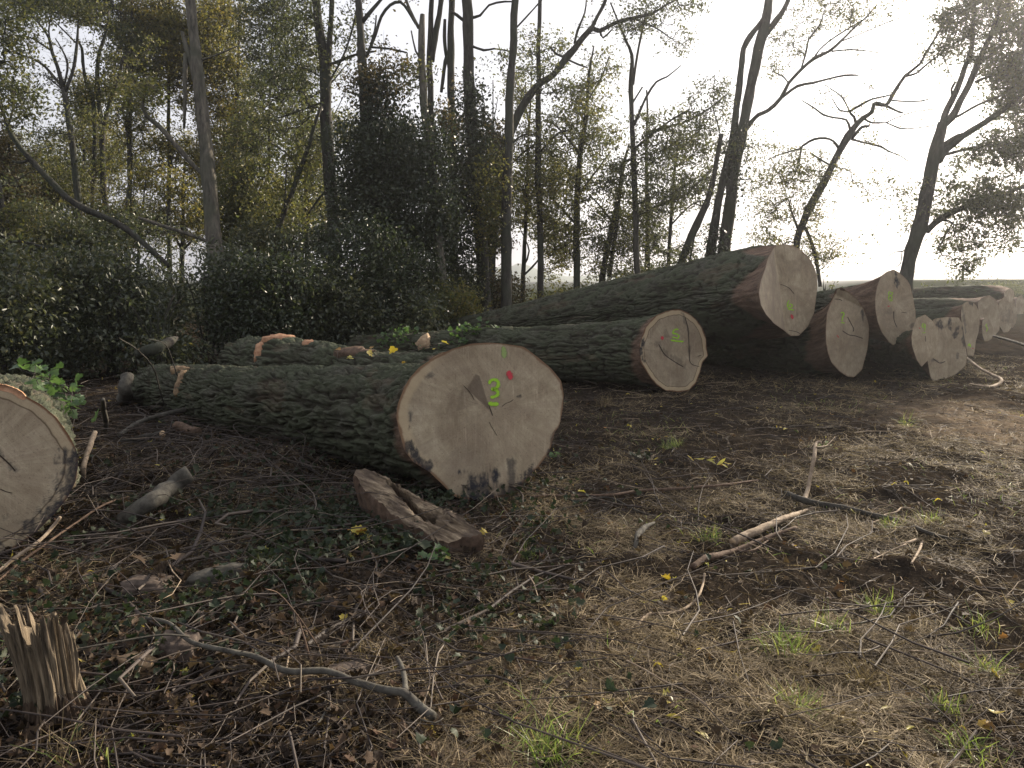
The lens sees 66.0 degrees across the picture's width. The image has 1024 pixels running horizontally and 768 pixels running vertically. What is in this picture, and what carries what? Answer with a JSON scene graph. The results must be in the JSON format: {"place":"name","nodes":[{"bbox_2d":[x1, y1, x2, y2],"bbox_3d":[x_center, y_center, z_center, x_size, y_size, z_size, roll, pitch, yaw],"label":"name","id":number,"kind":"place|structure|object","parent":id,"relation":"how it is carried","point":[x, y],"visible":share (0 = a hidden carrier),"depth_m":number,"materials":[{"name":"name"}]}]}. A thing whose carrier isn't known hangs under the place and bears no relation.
{"place":"outdoors","nodes":[
{"label":"outdoors","id":0,"kind":"place"},
{"bbox_2d":[0,279,1023,767],"bbox_3d":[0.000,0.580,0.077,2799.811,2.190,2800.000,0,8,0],"label":"ground","id":1,"kind":"structure","parent":0,"point":[974,395],"depth_m":5.50,"materials":[{"name":"soil"}]},
{"bbox_2d":[0,0,60,353],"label":"tall tree","id":2,"kind":"object","parent":1,"relation":"on","point":[8,225],"visible":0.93,"depth_m":15.09,"materials":[{"name":"green plant"}]},
{"bbox_2d":[0,111,62,264],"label":"woodland tree","id":3,"kind":"object","parent":1,"relation":"on","point":[8,158],"visible":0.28,"depth_m":18.92,"materials":[{"name":"green plant"}]},
{"bbox_2d":[0,373,80,552],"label":"oak log","id":4,"kind":"object","parent":1,"relation":"on","point":[40,476],"visible":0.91,"depth_m":4.58,"materials":[{"name":"beige wood"}]},
{"bbox_2d":[9,357,98,421],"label":"leafy sprig","id":5,"kind":"object","parent":4,"relation":"attached to","point":[71,400],"visible":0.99,"depth_m":5.57,"materials":[{"name":"green plant"}]},
{"bbox_2d":[0,228,86,379],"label":"shrub","id":6,"kind":"object","parent":1,"relation":"on","point":[15,301],"visible":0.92,"depth_m":11.44,"materials":[{"name":"green plant"}]},
{"bbox_2d":[0,603,91,737],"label":"splintered stump","id":7,"kind":"object","parent":1,"relation":"on","point":[45,661],"visible":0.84,"depth_m":2.78,"materials":[{"name":"wood"}]},
{"bbox_2d":[0,189,107,353],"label":"shrub","id":8,"kind":"object","parent":1,"relation":"on","point":[56,220],"visible":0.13,"depth_m":16.58,"materials":[{"name":"green plant"}]},
{"bbox_2d":[0,127,113,306],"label":"woodland tree","id":9,"kind":"object","parent":1,"relation":"on","point":[50,169],"visible":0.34,"depth_m":25.80,"materials":[{"name":"green plant"}]},
{"bbox_2d":[0,700,121,767],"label":"grass tuft","id":10,"kind":"object","parent":1,"relation":"on","point":[65,750],"visible":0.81,"depth_m":2.63,"materials":[{"name":"plant"}]},
{"bbox_2d":[0,0,124,238],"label":"slim tree","id":11,"kind":"object","parent":1,"relation":"on","point":[75,12],"visible":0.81,"depth_m":21.96,"materials":[{"name":"green plant"}]},
{"bbox_2d":[0,228,131,380],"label":"shrub","id":12,"kind":"object","parent":1,"relation":"on","point":[93,327],"visible":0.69,"depth_m":12.40,"materials":[{"name":"green plant"}]},
{"bbox_2d":[0,490,150,579],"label":"dead stick","id":13,"kind":"object","parent":1,"relation":"on","point":[50,540],"visible":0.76,"depth_m":4.52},
{"bbox_2d":[33,67,125,214],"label":"woodland tree","id":14,"kind":"object","parent":1,"relation":"on","point":[90,126],"visible":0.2,"depth_m":27.88,"materials":[{"name":"green plant"}]},
{"bbox_2d":[0,58,169,267],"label":"leaning tree","id":15,"kind":"object","parent":1,"relation":"on","point":[62,193],"visible":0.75,"depth_m":15.96,"materials":[{"name":"bark"},{"name":"olive leaf"}]},
{"bbox_2d":[0,0,175,252],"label":"woodland tree","id":16,"kind":"object","parent":1,"relation":"on","point":[124,114],"visible":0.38,"depth_m":24.78,"materials":[{"name":"green plant"}]},
{"bbox_2d":[41,10,168,244],"bbox_3d":[-11.934,-6.141,23.337,2.625,9.734,3.501,7,10,43],"label":"slim tree","id":17,"kind":"object","parent":1,"relation":"on","point":[94,94],"visible":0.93,"depth_m":22.90,"materials":[{"name":"green plant"}]},
{"bbox_2d":[15,221,205,375],"bbox_3d":[-6.752,-1.294,13.132,2.788,2.770,2.169,1,8,11],"label":"shrub","id":18,"kind":"object","parent":1,"relation":"on","point":[127,282],"visible":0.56,"depth_m":12.87,"materials":[{"name":"green plant"}]},
{"bbox_2d":[39,192,201,353],"bbox_3d":[-8.438,-2.269,17.424,4.044,3.882,3.400,0,8,0],"label":"shrub","id":19,"kind":"object","parent":1,"relation":"on","point":[100,228],"visible":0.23,"depth_m":17.34,"materials":[{"name":"green plant"}]},
{"bbox_2d":[60,128,182,252],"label":"woodland tree","id":20,"kind":"object","parent":1,"relation":"on","point":[135,190],"visible":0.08,"depth_m":30.58,"materials":[{"name":"green plant"}]},
{"bbox_2d":[116,372,133,403],"bbox_3d":[-4.934,0.103,10.045,0.197,0.613,1.258,-4,9,-28],"label":"cut stump","id":21,"kind":"object","parent":1,"relation":"on","point":[125,393],"visible":0.81,"depth_m":9.55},
{"bbox_2d":[116,651,157,677],"bbox_3d":[-1.523,1.137,3.211,0.212,0.079,0.096,4,9,30],"label":"wood chunk","id":22,"kind":"object","parent":1,"relation":"on","point":[145,664],"visible":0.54,"depth_m":3.17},
{"bbox_2d":[65,153,228,278],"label":"woodland tree","id":23,"kind":"object","parent":1,"relation":"on","point":[147,183],"visible":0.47,"depth_m":19.86,"materials":[{"name":"green plant"}]},
{"bbox_2d":[120,573,174,600],"bbox_3d":[-1.852,1.044,4.003,0.255,0.142,0.205,-2,8,-14],"label":"stone","id":24,"kind":"object","parent":1,"relation":"on","point":[138,581],"visible":0.46,"depth_m":3.94,"materials":[{"name":"stone"}]},
{"bbox_2d":[117,407,187,436],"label":"cut branch","id":25,"kind":"object","parent":1,"relation":"on","point":[160,415],"visible":0.83,"depth_m":8.51,"materials":[{"name":"brown wood"}]},
{"bbox_2d":[116,466,193,523],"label":"fallen branch","id":26,"kind":"object","parent":1,"relation":"on","point":[148,502],"visible":0.92,"depth_m":4.93,"materials":[{"name":"wood"}]},
{"bbox_2d":[134,336,178,358],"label":"broken log","id":27,"kind":"object","parent":1,"relation":"on","point":[149,350],"visible":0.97,"depth_m":11.06,"materials":[{"name":"brown wood"}]},
{"bbox_2d":[92,231,225,377],"bbox_3d":[-5.682,-1.126,12.625,1.982,2.611,1.921,-7,11,-44],"label":"shrub","id":28,"kind":"object","parent":1,"relation":"on","point":[177,349],"visible":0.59,"depth_m":12.61,"materials":[{"name":"green plant"}]},
{"bbox_2d":[117,544,219,581],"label":"weed","id":29,"kind":"object","parent":1,"relation":"on","point":[156,565],"visible":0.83,"depth_m":4.07,"materials":[{"name":"plant"}]},
{"bbox_2d":[101,0,237,353],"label":"dead tree","id":30,"kind":"object","parent":1,"relation":"on","point":[194,60],"visible":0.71,"depth_m":16.91,"materials":[{"name":"brown plant"}]},
{"bbox_2d":[92,0,247,320],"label":"woodland tree","id":31,"kind":"object","parent":1,"relation":"on","point":[168,21],"visible":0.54,"depth_m":25.55,"materials":[{"name":"green plant"}]},
{"bbox_2d":[122,125,227,318],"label":"woodland tree","id":32,"kind":"object","parent":1,"relation":"on","point":[184,218],"visible":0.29,"depth_m":31.66,"materials":[{"name":"green plant"}]},
{"bbox_2d":[158,630,203,663],"bbox_3d":[-1.392,1.106,3.294,0.182,0.145,0.166,0,8,0],"label":"stone","id":33,"kind":"object","parent":1,"relation":"on","point":[173,644],"visible":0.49,"depth_m":3.24,"materials":[{"name":"stone"}]},
{"bbox_2d":[141,230,265,364],"bbox_3d":[-5.557,-1.533,14.658,2.798,2.566,2.486,0,8,0],"label":"shrub","id":34,"kind":"object","parent":1,"relation":"on","point":[212,259],"visible":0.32,"depth_m":14.37,"materials":[{"name":"green plant"}]},
{"bbox_2d":[184,562,248,592],"bbox_3d":[-1.534,1.004,4.103,0.324,0.119,0.106,-4,8,-25],"label":"stone","id":35,"kind":"object","parent":1,"relation":"on","point":[202,575],"visible":0.53,"depth_m":4.06,"materials":[{"name":"stone"}]},
{"bbox_2d":[176,0,278,256],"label":"woodland tree","id":36,"kind":"object","parent":1,"relation":"on","point":[215,103],"visible":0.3,"depth_m":26.63,"materials":[{"name":"green plant"}]},
{"bbox_2d":[176,205,323,337],"bbox_3d":[-5.748,-2.354,18.517,3.811,3.622,3.166,0,8,0],"label":"shrub","id":37,"kind":"object","parent":1,"relation":"on","point":[256,237],"visible":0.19,"depth_m":17.94,"materials":[{"name":"green plant"}]},
{"bbox_2d":[183,149,320,250],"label":"woodland tree","id":38,"kind":"object","parent":1,"relation":"on","point":[237,183],"visible":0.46,"depth_m":21.57,"materials":[{"name":"green plant"}]},
{"bbox_2d":[176,230,332,364],"bbox_3d":[-4.509,-1.370,14.168,2.693,2.743,2.520,0,8,0],"label":"shrub","id":39,"kind":"object","parent":1,"relation":"on","point":[251,285],"visible":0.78,"depth_m":13.71,"materials":[{"name":"green plant"}]},
{"bbox_2d":[213,0,328,177],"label":"woodland tree","id":40,"kind":"object","parent":1,"relation":"on","point":[259,7],"visible":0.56,"depth_m":23.69,"materials":[{"name":"green plant"}]},
{"bbox_2d":[233,106,324,304],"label":"leaning tree","id":41,"kind":"object","parent":1,"relation":"on","point":[288,198],"visible":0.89,"depth_m":18.58,"materials":[{"name":"green plant"}]},
{"bbox_2d":[220,0,381,272],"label":"tall tree","id":42,"kind":"object","parent":1,"relation":"on","point":[325,56],"visible":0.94,"depth_m":18.87,"materials":[{"name":"green plant"}]},
{"bbox_2d":[256,45,359,263],"bbox_3d":[-6.040,-5.863,24.173,3.547,8.957,2.924,0,8,0],"label":"woodland tree","id":43,"kind":"object","parent":1,"relation":"on","point":[304,194],"visible":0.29,"depth_m":23.81,"materials":[{"name":"green plant"}]},
{"bbox_2d":[248,234,381,344],"bbox_3d":[-3.754,-1.437,14.776,2.529,2.715,2.390,0,8,0],"label":"shrub","id":44,"kind":"object","parent":1,"relation":"on","point":[331,323],"visible":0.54,"depth_m":14.59,"materials":[{"name":"green plant"}]},
{"bbox_2d":[282,70,354,252],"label":"woodland tree","id":45,"kind":"object","parent":1,"relation":"on","point":[320,181],"visible":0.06,"depth_m":30.70,"materials":[{"name":"green plant"}]},
{"bbox_2d":[216,333,446,366],"bbox_3d":[-2.415,-0.150,10.366,0.906,0.912,5.154,-7,10,-43],"label":"oak log","id":46,"kind":"object","parent":1,"relation":"on","point":[280,349],"visible":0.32,"depth_m":10.44,"materials":[{"name":"brown wood"}]},
{"bbox_2d":[131,343,563,499],"bbox_3d":[-2.453,0.059,7.847,6.838,1.285,1.099,7,11,44],"label":"oak log","id":47,"kind":"object","parent":1,"relation":"on","point":[476,417],"visible":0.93,"depth_m":5.80,"materials":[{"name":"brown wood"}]},
{"bbox_2d":[288,206,439,345],"bbox_3d":[-3.115,-1.947,15.943,3.326,3.216,3.019,0,8,0],"label":"shrub","id":48,"kind":"object","parent":1,"relation":"on","point":[381,247],"visible":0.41,"depth_m":15.44,"materials":[{"name":"green plant"}]},
{"bbox_2d":[291,106,443,262],"bbox_3d":[-3.439,-3.798,19.645,3.856,6.055,2.512,0,8,0],"label":"woodland tree","id":49,"kind":"object","parent":1,"relation":"on","point":[324,224],"visible":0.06,"depth_m":19.22,"materials":[{"name":"green plant"}]},
{"bbox_2d":[310,0,435,295],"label":"ivy tree","id":50,"kind":"object","parent":1,"relation":"on","point":[369,170],"visible":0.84,"depth_m":17.60,"materials":[{"name":"green plant"}]},
{"bbox_2d":[348,630,407,665],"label":"grass tuft","id":51,"kind":"object","parent":1,"relation":"on","point":[372,650],"visible":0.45,"depth_m":3.37,"materials":[{"name":"plant"}]},
{"bbox_2d":[321,261,455,344],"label":"shrub","id":52,"kind":"object","parent":1,"relation":"on","point":[428,302],"visible":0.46,"depth_m":15.27,"materials":[{"name":"green plant"}]},
{"bbox_2d":[343,235,461,331],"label":"shrub","id":53,"kind":"object","parent":1,"relation":"on","point":[424,262],"visible":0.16,"depth_m":16.30,"materials":[{"name":"green plant"}]},
{"bbox_2d":[380,535,433,561],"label":"weed","id":54,"kind":"object","parent":1,"relation":"on","point":[424,544],"visible":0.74,"depth_m":4.49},
{"bbox_2d":[0,400,826,751],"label":"undergrowth","id":55,"kind":"object","parent":1,"relation":"on","point":[272,554],"visible":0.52,"depth_m":4.15,"materials":[{"name":"plant"}]},
{"bbox_2d":[353,468,484,556],"bbox_3d":[-0.601,0.986,4.891,1.143,0.775,0.283,7,10,42],"label":"wood chunk","id":56,"kind":"object","parent":1,"relation":"on","point":[458,531],"visible":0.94,"depth_m":4.81,"materials":[{"name":"wood"}]},
{"bbox_2d":[383,0,483,309],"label":"broken tree","id":57,"kind":"object","parent":1,"relation":"on","point":[434,162],"visible":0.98,"depth_m":17.27,"materials":[{"name":"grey plant"}]},
{"bbox_2d":[426,0,452,270],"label":"tall tree","id":58,"kind":"object","parent":1,"relation":"on","point":[432,39],"visible":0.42,"depth_m":19.95,"materials":[{"name":"brown plant"}]},
{"bbox_2d":[396,214,500,314],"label":"shrub","id":59,"kind":"object","parent":1,"relation":"on","point":[466,273],"visible":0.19,"depth_m":18.93,"materials":[{"name":"green plant"}]},
{"bbox_2d":[418,269,499,330],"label":"shrub","id":60,"kind":"object","parent":1,"relation":"on","point":[461,309],"visible":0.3,"depth_m":16.67,"materials":[{"name":"green plant"}]},
{"bbox_2d":[435,0,485,281],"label":"tall tree","id":61,"kind":"object","parent":1,"relation":"on","point":[449,52],"visible":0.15,"depth_m":20.93,"materials":[{"name":"brown plant"}]},
{"bbox_2d":[418,70,529,309],"bbox_3d":[-0.988,-4.664,20.753,2.812,7.478,1.817,2,8,15],"label":"woodland tree","id":62,"kind":"object","parent":1,"relation":"on","point":[441,111],"visible":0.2,"depth_m":20.40,"materials":[{"name":"green plant"}]},
{"bbox_2d":[425,0,533,312],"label":"tall tree","id":63,"kind":"object","parent":1,"relation":"on","point":[471,136],"visible":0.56,"depth_m":19.34,"materials":[{"name":"green plant"}]},
{"bbox_2d":[459,0,541,307],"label":"tall tree","id":64,"kind":"object","parent":1,"relation":"on","point":[504,205],"visible":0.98,"depth_m":18.40,"materials":[{"name":"brown plant"}]},
{"bbox_2d":[464,263,540,313],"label":"shrub","id":65,"kind":"object","parent":1,"relation":"on","point":[515,285],"visible":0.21,"depth_m":20.30,"materials":[{"name":"green plant"}]},
{"bbox_2d":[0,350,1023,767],"bbox_3d":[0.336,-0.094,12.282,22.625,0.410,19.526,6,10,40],"label":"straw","id":66,"kind":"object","parent":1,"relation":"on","point":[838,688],"visible":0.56,"depth_m":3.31,"materials":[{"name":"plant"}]},
{"bbox_2d":[0,361,1023,767],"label":"twig litter","id":67,"kind":"object","parent":1,"relation":"on","point":[144,733],"visible":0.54,"depth_m":3.87,"materials":[{"name":"wood"}]},
{"bbox_2d":[0,363,1023,767],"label":"dead leaves","id":68,"kind":"object","parent":1,"relation":"on","point":[346,737],"visible":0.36,"depth_m":3.41,"materials":[{"name":"plant"}]},
{"bbox_2d":[0,364,1023,767],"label":"wood debris","id":69,"kind":"object","parent":1,"relation":"on","point":[632,590],"visible":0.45,"depth_m":3.83,"materials":[{"name":"wood"}]},
{"bbox_2d":[11,373,1020,767],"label":"fallen branches","id":70,"kind":"object","parent":1,"relation":"on","point":[410,698],"depth_m":3.01,"materials":[{"name":"wood"}]},
{"bbox_2d":[346,309,707,391],"bbox_3d":[-0.184,-0.602,12.726,6.520,1.318,0.994,5,9,32],"label":"oak log","id":71,"kind":"object","parent":1,"relation":"on","point":[666,350],"visible":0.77,"depth_m":11.35,"materials":[{"name":"wood"}]},
{"bbox_2d":[372,322,419,349],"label":"leafy sprig","id":72,"kind":"object","parent":71,"relation":"attached to","point":[397,333],"visible":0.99,"depth_m":13.64,"materials":[{"name":"green plant"}]},
{"bbox_2d":[448,316,498,345],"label":"leafy sprig","id":73,"kind":"object","parent":71,"relation":"attached to","point":[464,329],"visible":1,"depth_m":12.76,"materials":[{"name":"green plant"}]},
{"bbox_2d":[476,696,601,767],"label":"grass tuft","id":74,"kind":"object","parent":1,"relation":"on","point":[547,745],"visible":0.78,"depth_m":2.64,"materials":[{"name":"plant"}]},
{"bbox_2d":[493,63,586,302],"bbox_3d":[0.723,-5.307,23.104,2.882,8.138,2.374,0,8,0],"label":"woodland tree","id":75,"kind":"object","parent":1,"relation":"on","point":[521,188],"visible":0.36,"depth_m":22.95,"materials":[{"name":"green plant"}]},
{"bbox_2d":[497,0,590,298],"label":"slim tree","id":76,"kind":"object","parent":1,"relation":"on","point":[541,213],"visible":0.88,"depth_m":20.93,"materials":[{"name":"green plant"}]},
{"bbox_2d":[512,45,629,288],"bbox_3d":[1.729,-5.305,22.070,3.479,8.410,3.024,0,8,0],"label":"young tree","id":77,"kind":"object","parent":1,"relation":"on","point":[583,137],"visible":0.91,"depth_m":21.79,"materials":[{"name":"green plant"}]},
{"bbox_2d":[487,0,715,308],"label":"leaning tree","id":78,"kind":"object","parent":1,"relation":"on","point":[567,56],"visible":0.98,"depth_m":20.44,"materials":[{"name":"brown plant"}]},
{"bbox_2d":[580,143,661,285],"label":"young tree","id":79,"kind":"object","parent":1,"relation":"on","point":[617,216],"visible":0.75,"depth_m":22.36,"materials":[{"name":"green plant"}]},
{"bbox_2d":[436,244,816,344],"bbox_3d":[1.661,-1.306,14.433,2.848,2.287,8.899,-5,9,-36],"label":"oak log","id":80,"kind":"object","parent":1,"relation":"on","point":[760,293],"visible":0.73,"depth_m":12.40,"materials":[{"name":"wood"}]},
{"bbox_2d":[257,359,1023,767],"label":"grass","id":81,"kind":"structure","parent":1,"relation":"on","point":[717,543],"depth_m":4.89,"materials":[{"name":"plant"}]},
{"bbox_2d":[533,479,758,496],"bbox_3d":[1.081,0.802,5.932,1.961,0.066,0.189,-3,8,-19],"label":"dead stick","id":82,"kind":"object","parent":1,"relation":"on","point":[659,489],"visible":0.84,"depth_m":5.92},
{"bbox_2d":[577,0,740,273],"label":"young tree","id":83,"kind":"object","parent":1,"relation":"on","point":[634,164],"visible":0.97,"depth_m":20.88,"materials":[{"name":"green plant"}]},
{"bbox_2d":[605,71,739,273],"bbox_3d":[4.946,-5.382,23.883,4.124,8.082,2.475,0,8,0],"label":"woodland tree","id":84,"kind":"object","parent":1,"relation":"on","point":[710,169],"visible":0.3,"depth_m":23.94,"materials":[{"name":"green plant"}]},
{"bbox_2d":[625,117,729,271],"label":"young tree","id":85,"kind":"object","parent":1,"relation":"on","point":[702,150],"visible":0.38,"depth_m":22.94,"materials":[{"name":"green plant"}]},
{"bbox_2d":[645,97,746,265],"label":"leaning tree","id":86,"kind":"object","parent":1,"relation":"on","point":[688,247],"visible":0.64,"depth_m":21.43,"materials":[{"name":"brown plant"}]},
{"bbox_2d":[689,526,796,570],"bbox_3d":[1.426,0.988,4.745,1.019,0.074,0.145,-6,9,-37],"label":"dead stick","id":87,"kind":"object","parent":1,"relation":"on","point":[698,562],"visible":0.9,"depth_m":4.71,"materials":[{"name":"wood"}]},
{"bbox_2d":[730,506,817,544],"bbox_3d":[1.776,0.904,5.213,1.139,0.088,0.096,-7,11,-44],"label":"dead stick","id":88,"kind":"object","parent":1,"relation":"on","point":[750,533],"visible":0.91,"depth_m":5.00,"materials":[{"name":"brown wood"}]},
{"bbox_2d":[739,616,829,668],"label":"grass tuft","id":89,"kind":"object","parent":1,"relation":"on","point":[779,639],"visible":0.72,"depth_m":3.38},
{"bbox_2d":[703,288,868,376],"bbox_3d":[3.753,-0.919,15.418,1.053,1.975,6.833,-4,9,-28],"label":"oak log","id":90,"kind":"object","parent":1,"relation":"on","point":[833,337],"visible":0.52,"depth_m":12.62,"materials":[{"name":"brown wood"}]},
{"bbox_2d":[815,270,915,344],"bbox_3d":[5.040,-1.378,15.307,0.899,1.606,5.893,-3,8,-22],"label":"oak log","id":91,"kind":"object","parent":90,"relation":"on","point":[886,300],"visible":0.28,"depth_m":12.69,"materials":[{"name":"beige wood"}]},
{"bbox_2d":[763,678,829,720],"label":"grass tuft","id":92,"kind":"object","parent":1,"relation":"on","point":[779,693],"visible":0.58,"depth_m":2.87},
{"bbox_2d":[694,0,910,258],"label":"twin trunk tree","id":93,"kind":"object","parent":1,"relation":"on","point":[729,177],"visible":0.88,"depth_m":21.91,"materials":[{"name":"brown plant"}]},
{"bbox_2d":[730,6,973,286],"bbox_3d":[8.989,-5.485,20.835,6.213,9.098,2.886,0,8,0],"label":"gnarled tree","id":94,"kind":"object","parent":1,"relation":"on","point":[852,132],"visible":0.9,"depth_m":20.94,"materials":[{"name":"green plant"}]},
{"bbox_2d":[811,643,907,694],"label":"grass tuft","id":95,"kind":"object","parent":1,"relation":"on","point":[866,675],"visible":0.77,"depth_m":3.16,"materials":[{"name":"plant"}]},
{"bbox_2d":[783,491,972,540],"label":"fallen branch","id":96,"kind":"object","parent":1,"relation":"on","point":[807,501],"visible":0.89,"depth_m":5.46,"materials":[{"name":"wood"}]},
{"bbox_2d":[866,315,938,366],"bbox_3d":[6.703,-0.825,14.450,0.552,1.100,5.165,1,8,9],"label":"oak log","id":97,"kind":"object","parent":1,"relation":"on","point":[919,342],"visible":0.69,"depth_m":12.21,"materials":[{"name":"beige wood"}]},
{"bbox_2d":[865,317,966,380],"bbox_3d":[7.288,-0.775,15.399,0.791,1.332,6.286,1,8,8],"label":"oak log","id":98,"kind":"object","parent":1,"relation":"on","point":[947,358],"visible":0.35,"depth_m":12.65,"materials":[{"name":"beige wood"}]},
{"bbox_2d":[857,0,1023,294],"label":"oak tree","id":99,"kind":"object","parent":1,"relation":"on","point":[988,201],"visible":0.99,"depth_m":20.87,"materials":[{"name":"green plant"}]},
{"bbox_2d":[915,301,978,355],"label":"oak log","id":100,"kind":"object","parent":1,"relation":"on","point":[966,314],"visible":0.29,"depth_m":16.18,"materials":[{"name":"beige wood"}]},
{"bbox_2d":[913,295,999,334],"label":"oak log","id":101,"kind":"object","parent":1,"relation":"on","point":[988,306],"visible":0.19,"depth_m":22.25,"materials":[{"name":"brown wood"}]},
{"bbox_2d":[925,723,1014,767],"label":"grass tuft","id":102,"kind":"object","parent":1,"relation":"on","point":[969,746],"visible":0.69,"depth_m":2.66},
{"bbox_2d":[997,297,1013,332],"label":"oak log","id":103,"kind":"object","parent":1,"relation":"on","point":[1006,316],"visible":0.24,"depth_m":23.46,"materials":[{"name":"beige wood"}]},
{"bbox_2d":[913,285,1014,302],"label":"oak log","id":104,"kind":"object","parent":103,"relation":"on","point":[969,291],"visible":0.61,"depth_m":25.48,"materials":[{"name":"brown wood"}]},
{"bbox_2d":[0,0,1023,279],"label":"sky","id":105,"kind":"structure","parent":0,"point":[723,31],"materials":[{"name":"white"}]},
{"bbox_2d":[449,263,1005,281],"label":"hills","id":106,"kind":"structure","parent":0,"point":[860,274],"depth_m":514.48,"materials":[{"name":"white"}]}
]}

